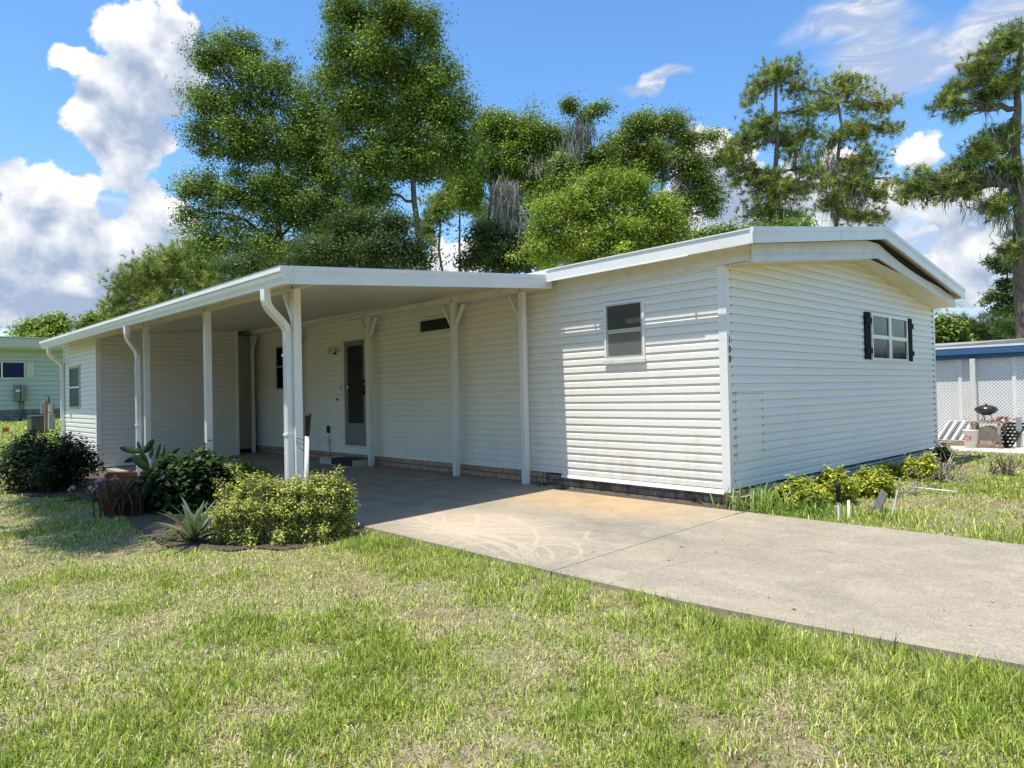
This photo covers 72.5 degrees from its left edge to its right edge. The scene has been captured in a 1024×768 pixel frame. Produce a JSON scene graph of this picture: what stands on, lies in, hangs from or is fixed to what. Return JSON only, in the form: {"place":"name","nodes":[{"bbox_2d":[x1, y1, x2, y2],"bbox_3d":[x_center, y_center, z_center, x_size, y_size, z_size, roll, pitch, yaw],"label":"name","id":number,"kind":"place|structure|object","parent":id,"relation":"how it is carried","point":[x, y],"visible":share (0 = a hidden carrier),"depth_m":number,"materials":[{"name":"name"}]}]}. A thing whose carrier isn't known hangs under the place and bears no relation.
{"place":"outdoors","nodes":[
{"label":"outdoors","id":0,"kind":"place"},
{"bbox_2d":[0,416,1023,767],"bbox_3d":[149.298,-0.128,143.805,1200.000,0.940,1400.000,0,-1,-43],"label":"ground","id":1,"kind":"structure","parent":0,"point":[478,621],"depth_m":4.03,"materials":[{"name":"green plant"}]},
{"bbox_2d":[0,336,65,421],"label":"mint house","id":2,"kind":"structure","parent":1,"relation":"on","point":[29,374],"depth_m":28.75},
{"bbox_2d":[0,361,25,378],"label":"window","id":3,"kind":"structure","parent":2,"relation":"in","point":[8,369],"depth_m":28.51,"materials":[{"name":"blue glass"}]},
{"bbox_2d":[26,415,43,432],"bbox_3d":[-16.472,1.409,24.127,0.407,0.634,0.840,0,-1,-43],"label":"air conditioner","id":4,"kind":"object","parent":1,"relation":"on","point":[34,420],"visible":0.71,"depth_m":23.87,"materials":[{"name":"metal"}]},
{"bbox_2d":[0,309,74,337],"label":"distant oak","id":5,"kind":"object","parent":1,"relation":"on","point":[51,325],"visible":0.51,"depth_m":45.38,"materials":[{"name":"green plant"}]},
{"bbox_2d":[41,396,54,432],"bbox_3d":[-13.979,0.912,21.024,0.318,1.125,0.348,0,-1,-43],"label":"utility pedestal","id":6,"kind":"object","parent":1,"relation":"on","point":[49,418],"visible":0.98,"depth_m":20.98,"materials":[{"name":"grey metal"}]},
{"bbox_2d":[69,308,113,329],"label":"distant oak","id":7,"kind":"object","parent":1,"relation":"on","point":[87,320],"visible":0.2,"depth_m":43.41,"materials":[{"name":"green plant"}]},
{"bbox_2d":[86,236,240,321],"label":"rounded pine","id":8,"kind":"object","parent":1,"relation":"on","point":[157,279],"visible":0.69,"depth_m":41.16,"materials":[{"name":"green plant"}]},
{"bbox_2d":[17,468,370,551],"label":"flower bed soil","id":9,"kind":"structure","parent":1,"relation":"on","point":[148,523],"depth_m":8.04,"materials":[{"name":"brown soil"}]},
{"bbox_2d":[0,425,110,493],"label":"round bush","id":10,"kind":"object","parent":9,"relation":"on","point":[43,465],"visible":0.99,"depth_m":11.71,"materials":[{"name":"green plant"}]},
{"bbox_2d":[57,485,83,502],"bbox_3d":[-6.656,1.653,10.555,0.370,0.256,0.411,-1,-1,-27],"label":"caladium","id":11,"kind":"object","parent":9,"relation":"on","point":[71,488],"visible":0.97,"depth_m":10.57,"materials":[{"name":"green plant"}]},
{"bbox_2d":[74,475,119,503],"bbox_3d":[-6.046,1.556,10.352,0.760,0.418,0.616,-1,-1,10],"label":"caladium","id":12,"kind":"object","parent":9,"relation":"on","point":[91,488],"visible":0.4,"depth_m":10.34,"materials":[{"name":"green plant"}]},
{"bbox_2d":[81,473,154,518],"bbox_3d":[-5.060,1.424,9.053,1.036,0.544,0.989,0,-1,-43],"label":"red plant","id":13,"kind":"object","parent":9,"relation":"on","point":[122,502],"visible":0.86,"depth_m":8.92,"materials":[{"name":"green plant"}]},
{"bbox_2d":[106,471,143,485],"bbox_3d":[-6.709,1.662,12.304,0.762,0.240,0.220,-1,-1,-23],"label":"timber edging","id":14,"kind":"object","parent":9,"relation":"on","point":[109,475],"visible":0.32,"depth_m":12.16,"materials":[{"name":"brown wood"}]},
{"bbox_2d":[120,438,179,474],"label":"paddle cactus","id":15,"kind":"object","parent":9,"relation":"on","point":[140,460],"visible":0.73,"depth_m":9.84,"materials":[{"name":"green plant"}]},
{"bbox_2d":[145,517,188,543],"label":"plant","id":16,"kind":"object","parent":9,"relation":"on","point":[175,533],"visible":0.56,"depth_m":7.32,"materials":[{"name":"green plant"}]},
{"bbox_2d":[130,496,220,541],"bbox_3d":[-3.335,1.383,7.063,1.026,0.453,0.970,0,-1,-43],"label":"agave","id":17,"kind":"object","parent":9,"relation":"on","point":[192,532],"visible":0.9,"depth_m":7.03,"materials":[{"name":"green plant"}]},
{"bbox_2d":[122,439,241,514],"bbox_3d":[-4.393,1.229,9.356,1.659,0.960,1.045,-1,-1,2],"label":"dark shrub","id":18,"kind":"object","parent":9,"relation":"on","point":[174,479],"visible":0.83,"depth_m":9.11,"materials":[{"name":"green plant"}]},
{"bbox_2d":[222,457,273,497],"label":"green shrub","id":19,"kind":"object","parent":9,"relation":"on","point":[242,471],"visible":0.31,"depth_m":9.54,"materials":[{"name":"green plant"}]},
{"bbox_2d":[199,464,360,546],"bbox_3d":[-2.357,1.256,7.123,1.652,0.842,0.759,-1,-1,4],"label":"clipped hedge","id":20,"kind":"object","parent":9,"relation":"on","point":[322,510],"visible":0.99,"depth_m":6.99,"materials":[{"name":"green plant"}]},
{"bbox_2d":[296,413,311,480],"bbox_3d":[-2.284,0.952,7.655,0.282,1.258,0.072,-2,-1,41],"label":"tied pole","id":21,"kind":"object","parent":9,"relation":"on","point":[308,416],"visible":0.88,"depth_m":7.60,"materials":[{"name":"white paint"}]},
{"bbox_2d":[159,15,360,276],"bbox_3d":[-8.391,-5.600,24.961,8.491,15.201,4.735,-1,-1,-5],"label":"oak tree","id":22,"kind":"object","parent":1,"relation":"on","point":[296,150],"visible":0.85,"depth_m":24.50,"materials":[{"name":"green plant"}]},
{"bbox_2d":[175,195,453,284],"bbox_3d":[-5.755,-1.861,20.880,8.150,7.604,3.970,-1,-1,-2],"label":"oak tree","id":23,"kind":"object","parent":1,"relation":"on","point":[362,239],"visible":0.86,"depth_m":20.57,"materials":[{"name":"green plant"}]},
{"bbox_2d":[296,0,497,267],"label":"oak tree","id":24,"kind":"object","parent":1,"relation":"on","point":[401,118],"visible":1,"depth_m":22.58,"materials":[{"name":"green plant"}]},
{"bbox_2d":[404,184,465,270],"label":"thin pine","id":25,"kind":"object","parent":1,"relation":"on","point":[432,215],"visible":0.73,"depth_m":39.70,"materials":[{"name":"green plant"}]},
{"bbox_2d":[440,162,495,271],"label":"thin pine","id":26,"kind":"object","parent":1,"relation":"on","point":[446,185],"visible":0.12,"depth_m":39.78,"materials":[{"name":"green plant"}]},
{"bbox_2d":[444,167,566,273],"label":"mossy tree","id":27,"kind":"object","parent":1,"relation":"on","point":[494,246],"visible":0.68,"depth_m":23.69,"materials":[{"name":"green plant"}]},
{"bbox_2d":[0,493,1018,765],"bbox_3d":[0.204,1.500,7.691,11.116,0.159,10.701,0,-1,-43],"label":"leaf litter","id":28,"kind":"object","parent":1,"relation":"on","point":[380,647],"visible":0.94,"depth_m":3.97,"materials":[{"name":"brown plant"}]},
{"bbox_2d":[433,93,588,272],"bbox_3d":[0.134,-5.741,32.869,7.703,15.154,5.303,-1,-1,15],"label":"background oak","id":29,"kind":"object","parent":1,"relation":"on","point":[525,136],"visible":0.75,"depth_m":32.35,"materials":[{"name":"green plant"}]},
{"bbox_2d":[534,478,547,485],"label":"weed tuft","id":30,"kind":"object","parent":1,"relation":"on","point":[539,483],"visible":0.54,"depth_m":10.05,"materials":[{"name":"green plant"}]},
{"bbox_2d":[514,84,624,263],"bbox_3d":[2.608,-5.626,30.952,4.936,15.065,4.326,0,-1,-43],"label":"mossy tree","id":31,"kind":"object","parent":1,"relation":"on","point":[557,164],"visible":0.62,"depth_m":30.66,"materials":[{"name":"green plant"}]},
{"bbox_2d":[459,183,704,273],"bbox_3d":[3.614,-5.092,36.243,12.602,13.870,6.340,-1,-1,-12],"label":"background oak","id":32,"kind":"object","parent":1,"relation":"on","point":[482,218],"visible":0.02,"depth_m":35.52,"materials":[{"name":"green plant"}]},
{"bbox_2d":[238,226,965,508],"bbox_3d":[-0.532,-0.121,16.663,7.942,3.882,17.812,0,-1,-43],"label":"mobile home","id":33,"kind":"object","parent":1,"relation":"on","point":[718,365],"visible":0.93,"depth_m":9.83,"materials":[{"name":"white plastic"}]},
{"bbox_2d":[276,346,282,389],"bbox_3d":[-5.302,-0.388,16.377,0.030,1.015,1.030,0,-1,-43],"label":"window","id":34,"kind":"structure","parent":33,"relation":"in","point":[279,350],"depth_m":16.63,"materials":[{"name":"black glass"}]},
{"bbox_2d":[344,339,365,445],"bbox_3d":[-3.171,0.180,14.056,0.060,2.120,0.820,0,-1,-43],"label":"door","id":35,"kind":"structure","parent":33,"relation":"in","point":[354,354],"depth_m":14.05,"materials":[{"name":"grey paint"}]},
{"bbox_2d":[418,314,449,334],"bbox_3d":[-1.298,-1.025,12.043,0.030,0.290,1.040,0,-1,-43],"label":"window","id":36,"kind":"structure","parent":33,"relation":"in","point":[436,324],"depth_m":12.10,"materials":[{"name":"glass"}]},
{"bbox_2d":[603,298,646,363],"bbox_3d":[1.457,-0.677,9.060,0.042,0.810,0.670,0,-1,-43],"label":"window","id":37,"kind":"structure","parent":33,"relation":"in","point":[620,346],"depth_m":9.05,"materials":[{"name":"white paint"}]},
{"bbox_2d":[870,313,908,361],"bbox_3d":[6.198,-0.746,11.446,1.600,0.750,0.038,0,-1,-43],"label":"window","id":38,"kind":"structure","parent":33,"relation":"in","point":[889,334],"depth_m":11.40,"materials":[{"name":"white paint"}]},
{"bbox_2d":[502,158,701,271],"bbox_3d":[2.651,-2.311,19.867,4.616,8.136,4.386,0,-1,-43],"label":"bright tree","id":39,"kind":"object","parent":1,"relation":"on","point":[598,238],"visible":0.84,"depth_m":19.65,"materials":[{"name":"green plant"}]},
{"bbox_2d":[557,488,757,512],"bbox_3d":[1.618,1.445,8.693,0.330,0.010,2.950,0,-1,-43],"label":"dirt strip","id":40,"kind":"object","parent":1,"relation":"on","point":[648,499],"visible":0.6,"depth_m":8.68,"materials":[{"name":"brown soil"}]},
{"bbox_2d":[584,98,738,233],"bbox_3d":[7.052,-5.971,34.083,7.795,15.715,5.105,-1,-1,-22],"label":"background oak","id":41,"kind":"object","parent":1,"relation":"on","point":[694,174],"visible":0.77,"depth_m":33.54,"materials":[{"name":"green plant"}]},
{"bbox_2d":[682,212,827,240],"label":"hedge tree","id":42,"kind":"object","parent":1,"relation":"on","point":[713,230],"visible":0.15,"depth_m":21.69,"materials":[{"name":"green plant"}]},
{"bbox_2d":[707,47,844,225],"bbox_3d":[13.421,-7.629,35.819,6.964,18.824,4.012,-1,-1,-3],"label":"pine tree","id":43,"kind":"object","parent":1,"relation":"on","point":[776,185],"visible":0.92,"depth_m":35.69,"materials":[{"name":"green plant"}]},
{"bbox_2d":[698,478,873,516],"bbox_3d":[2.928,1.386,7.822,1.616,0.585,1.776,-1,-1,-28],"label":"tall grass tuft","id":44,"kind":"object","parent":1,"relation":"on","point":[762,499],"visible":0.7,"depth_m":7.70,"materials":[{"name":"green plant"}]},
{"bbox_2d":[770,471,832,511],"bbox_3d":[3.264,1.206,7.827,0.586,0.470,0.626,0,-1,-43],"label":"yellow shrub","id":45,"kind":"object","parent":1,"relation":"on","point":[809,485],"visible":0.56,"depth_m":7.74,"materials":[{"name":"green plant"}]},
{"bbox_2d":[751,499,865,523],"bbox_3d":[3.140,1.389,7.476,1.170,0.353,1.165,-2,-1,25],"label":"tall grass tuft","id":46,"kind":"object","parent":1,"relation":"on","point":[822,510],"visible":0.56,"depth_m":7.43,"materials":[{"name":"green plant"}]},
{"bbox_2d":[835,482,840,519],"bbox_3d":[3.298,1.210,7.049,0.058,0.440,0.060,0,-1,-43],"label":"garden light","id":47,"kind":"object","parent":1,"relation":"on","point":[838,487],"visible":0.94,"depth_m":7.04,"materials":[{"name":"white paint"}]},
{"bbox_2d":[815,464,862,503],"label":"yellow shrub","id":48,"kind":"object","parent":1,"relation":"on","point":[827,478],"visible":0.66,"depth_m":8.16,"materials":[{"name":"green plant"}]},
{"bbox_2d":[847,500,849,516],"bbox_3d":[3.437,1.308,7.120,0.026,0.240,0.026,0,-1,-43],"label":"pipe stub","id":49,"kind":"object","parent":1,"relation":"on","point":[848,506],"visible":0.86,"depth_m":7.11,"materials":[{"name":"white paint"}]},
{"bbox_2d":[804,63,908,226],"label":"pine tree","id":50,"kind":"object","parent":1,"relation":"on","point":[857,188],"visible":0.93,"depth_m":36.70,"materials":[{"name":"green plant"}]},
{"bbox_2d":[850,464,903,497],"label":"yellow shrub","id":51,"kind":"object","parent":1,"relation":"on","point":[874,481],"visible":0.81,"depth_m":8.58,"materials":[{"name":"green plant"}]},
{"bbox_2d":[871,489,887,513],"bbox_3d":[3.898,1.282,7.417,0.114,0.316,0.218,-1,-1,7],"label":"slate","id":52,"kind":"object","parent":1,"relation":"on","point":[880,500],"visible":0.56,"depth_m":7.40,"materials":[{"name":"grey stone"}]},
{"bbox_2d":[872,459,906,479],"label":"yellow shrub","id":53,"kind":"object","parent":1,"relation":"on","point":[893,467],"visible":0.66,"depth_m":10.16,"materials":[{"name":"green plant"}]},
{"bbox_2d":[891,490,897,514],"bbox_3d":[4.003,1.268,7.310,0.079,0.303,0.030,-2,-1,21],"label":"white strip","id":54,"kind":"object","parent":1,"relation":"on","point":[894,502],"visible":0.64,"depth_m":7.30,"materials":[{"name":"paint"}]},
{"bbox_2d":[895,464,938,494],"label":"dead bush","id":55,"kind":"object","parent":1,"relation":"on","point":[909,491],"visible":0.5,"depth_m":8.78,"materials":[{"name":"beige plant"}]},
{"bbox_2d":[892,451,945,480],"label":"yellow shrub","id":56,"kind":"object","parent":1,"relation":"on","point":[928,466],"visible":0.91,"depth_m":9.94,"materials":[{"name":"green plant"}]},
{"bbox_2d":[909,486,957,491],"bbox_3d":[5.360,1.341,8.890,0.015,0.015,0.587,-1,-1,-32],"label":"pvc pipe","id":57,"kind":"object","parent":1,"relation":"on","point":[935,489],"visible":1,"depth_m":8.85,"materials":[{"name":"white paint"}]},
{"bbox_2d":[900,448,984,482],"bbox_3d":[6.088,1.169,9.847,0.971,0.618,1.174,0,-1,-43],"label":"dead bush","id":58,"kind":"object","parent":1,"relation":"on","point":[948,466],"visible":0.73,"depth_m":9.76,"materials":[{"name":"brown plant"}]},
{"bbox_2d":[927,440,966,467],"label":"corner shrub","id":59,"kind":"object","parent":1,"relation":"on","point":[946,450],"visible":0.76,"depth_m":11.43,"materials":[{"name":"green plant"}]},
{"bbox_2d":[934,308,978,343],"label":"tree","id":60,"kind":"object","parent":1,"relation":"on","point":[949,329],"visible":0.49,"depth_m":29.47,"materials":[{"name":"green plant"}]},
{"bbox_2d":[890,16,1023,338],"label":"pine tree","id":61,"kind":"object","parent":1,"relation":"on","point":[970,176],"visible":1,"depth_m":25.80,"materials":[{"name":"green plant"}]},
{"bbox_2d":[929,444,1023,454],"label":"neighbour concrete pad","id":62,"kind":"object","parent":1,"relation":"on","point":[1013,449],"depth_m":14.14,"materials":[{"name":"white concrete"}]},
{"bbox_2d":[938,420,956,439],"bbox_3d":[9.778,1.042,15.691,0.473,0.450,0.146,-1,-1,-19],"label":"louvre frame","id":63,"kind":"object","parent":62,"relation":"on","point":[946,429],"visible":0.89,"depth_m":15.70,"materials":[{"name":"white paint"}]},
{"bbox_2d":[938,442,964,444],"bbox_3d":[9.623,1.300,15.287,0.090,0.040,0.553,-1,-1,-41],"label":"plank","id":64,"kind":"object","parent":62,"relation":"on","point":[955,443],"visible":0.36,"depth_m":15.23,"materials":[{"name":"brown wood"}]},
{"bbox_2d":[938,440,961,441],"bbox_3d":[9.627,1.257,15.429,0.070,0.030,0.553,0,-1,-45],"label":"plank","id":65,"kind":"object","parent":64,"relation":"on","point":[951,440],"visible":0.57,"depth_m":15.34,"materials":[{"name":"brown wood"}]},
{"bbox_2d":[944,420,964,439],"bbox_3d":[9.882,1.039,15.580,0.476,0.450,0.154,-1,-1,-19],"label":"louvre frame","id":66,"kind":"object","parent":62,"relation":"on","point":[957,425],"visible":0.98,"depth_m":15.58,"materials":[{"name":"white paint"}]},
{"bbox_2d":[953,420,969,439],"bbox_3d":[9.987,1.035,15.466,0.476,0.450,0.152,-1,-1,-19],"label":"louvre frame","id":67,"kind":"object","parent":62,"relation":"on","point":[959,433],"visible":0.64,"depth_m":15.47,"materials":[{"name":"white paint"}]},
{"bbox_2d":[962,429,978,447],"bbox_3d":[9.711,1.151,14.763,0.292,0.370,0.296,0,-1,-43],"label":"bucket","id":68,"kind":"object","parent":62,"relation":"on","point":[970,438],"visible":0.99,"depth_m":14.66,"materials":[{"name":"white plastic"}]},
{"bbox_2d":[935,338,1023,445],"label":"lattice carport","id":69,"kind":"object","parent":62,"relation":"on","point":[970,376],"visible":0.38,"depth_m":15.47,"materials":[{"name":"white plastic"}]},
{"bbox_2d":[966,420,1010,448],"bbox_3d":[10.035,1.053,14.681,0.525,0.561,0.680,0,-1,-43],"label":"wooden crate","id":70,"kind":"object","parent":62,"relation":"on","point":[989,436],"visible":0.92,"depth_m":14.57,"materials":[{"name":"brown wood"}]},
{"bbox_2d":[974,404,998,420],"bbox_3d":[10.011,0.594,14.729,0.426,0.365,0.430,0,-1,-43],"label":"kettle grill","id":71,"kind":"object","parent":70,"relation":"on","point":[985,410],"visible":1,"depth_m":14.61,"materials":[{"name":"black metal"}]},
{"bbox_2d":[988,416,1014,420],"bbox_3d":[10.097,0.708,14.417,0.553,0.108,0.436,0,-1,-43],"label":"rag","id":72,"kind":"object","parent":70,"relation":"on","point":[1002,418],"visible":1,"depth_m":14.34,"materials":[{"name":"white fabric"}]},
{"bbox_2d":[995,422,1023,447],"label":"black grid","id":73,"kind":"object","parent":62,"relation":"on","point":[1012,432],"visible":0.65,"depth_m":14.57,"materials":[{"name":"plastic"}]},
{"bbox_2d":[1015,416,1022,446],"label":"grey pedestal","id":74,"kind":"object","parent":62,"relation":"on","point":[1019,442],"visible":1,"depth_m":14.51,"materials":[{"name":"concrete"}]},
{"bbox_2d":[954,308,1010,340],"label":"young pine","id":75,"kind":"object","parent":1,"relation":"on","point":[982,330],"visible":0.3,"depth_m":30.39,"materials":[{"name":"green plant"}]},
{"bbox_2d":[974,253,1014,317],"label":"cypress tree","id":76,"kind":"object","parent":1,"relation":"on","point":[1001,295],"visible":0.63,"depth_m":39.77,"materials":[{"name":"green plant"}]},
{"bbox_2d":[977,310,1014,338],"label":"young pine","id":77,"kind":"object","parent":1,"relation":"on","point":[1009,327],"visible":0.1,"depth_m":31.48,"materials":[{"name":"green plant"}]},
{"bbox_2d":[988,447,1023,475],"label":"dead bush","id":78,"kind":"object","parent":1,"relation":"on","point":[1003,470],"visible":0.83,"depth_m":10.31,"materials":[{"name":"brown plant"}]},
{"bbox_2d":[997,307,1014,325],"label":"young pine","id":79,"kind":"object","parent":1,"relation":"on","point":[1012,314],"visible":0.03,"depth_m":32.84,"materials":[{"name":"green plant"}]},
{"bbox_2d":[0,0,1023,335],"label":"sky","id":80,"kind":"structure","parent":0,"point":[87,149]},
{"bbox_2d":[105,450,1023,673],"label":"driveway","id":81,"kind":"structure","parent":0,"point":[909,586],"depth_m":5.74,"materials":[{"name":"concrete"}]},
{"bbox_2d":[63,331,250,470],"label":"storage shed","id":82,"kind":"structure","parent":81,"relation":"on","point":[99,394],"depth_m":15.94,"materials":[{"name":"white plastic"}]},
{"bbox_2d":[69,365,80,408],"bbox_3d":[-10.266,0.077,16.382,0.035,1.000,1.100,0,-1,-43],"label":"window","id":83,"kind":"structure","parent":82,"relation":"in","point":[74,371],"depth_m":16.36,"materials":[{"name":"glass"}]},
{"bbox_2d":[39,265,551,490],"bbox_3d":[-5.437,0.115,13.412,4.049,3.229,13.514,0,-1,-43],"label":"carport","id":84,"kind":"object","parent":81,"relation":"on","point":[282,297],"visible":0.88,"depth_m":10.21,"materials":[{"name":"white paint"}]},
{"bbox_2d":[320,455,367,466],"bbox_3d":[-3.312,1.541,13.886,0.445,0.140,1.329,0,-1,-43],"label":"concrete step","id":85,"kind":"object","parent":81,"relation":"on","point":[355,463],"visible":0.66,"depth_m":13.55,"materials":[{"name":"grey concrete"}]},
{"bbox_2d":[331,456,367,466],"bbox_3d":[-3.167,1.514,13.666,0.400,0.122,0.786,0,-1,-43],"label":"door mat","id":86,"kind":"object","parent":85,"relation":"on","point":[345,461],"depth_m":13.55,"materials":[{"name":"black rubber"}]}
]}

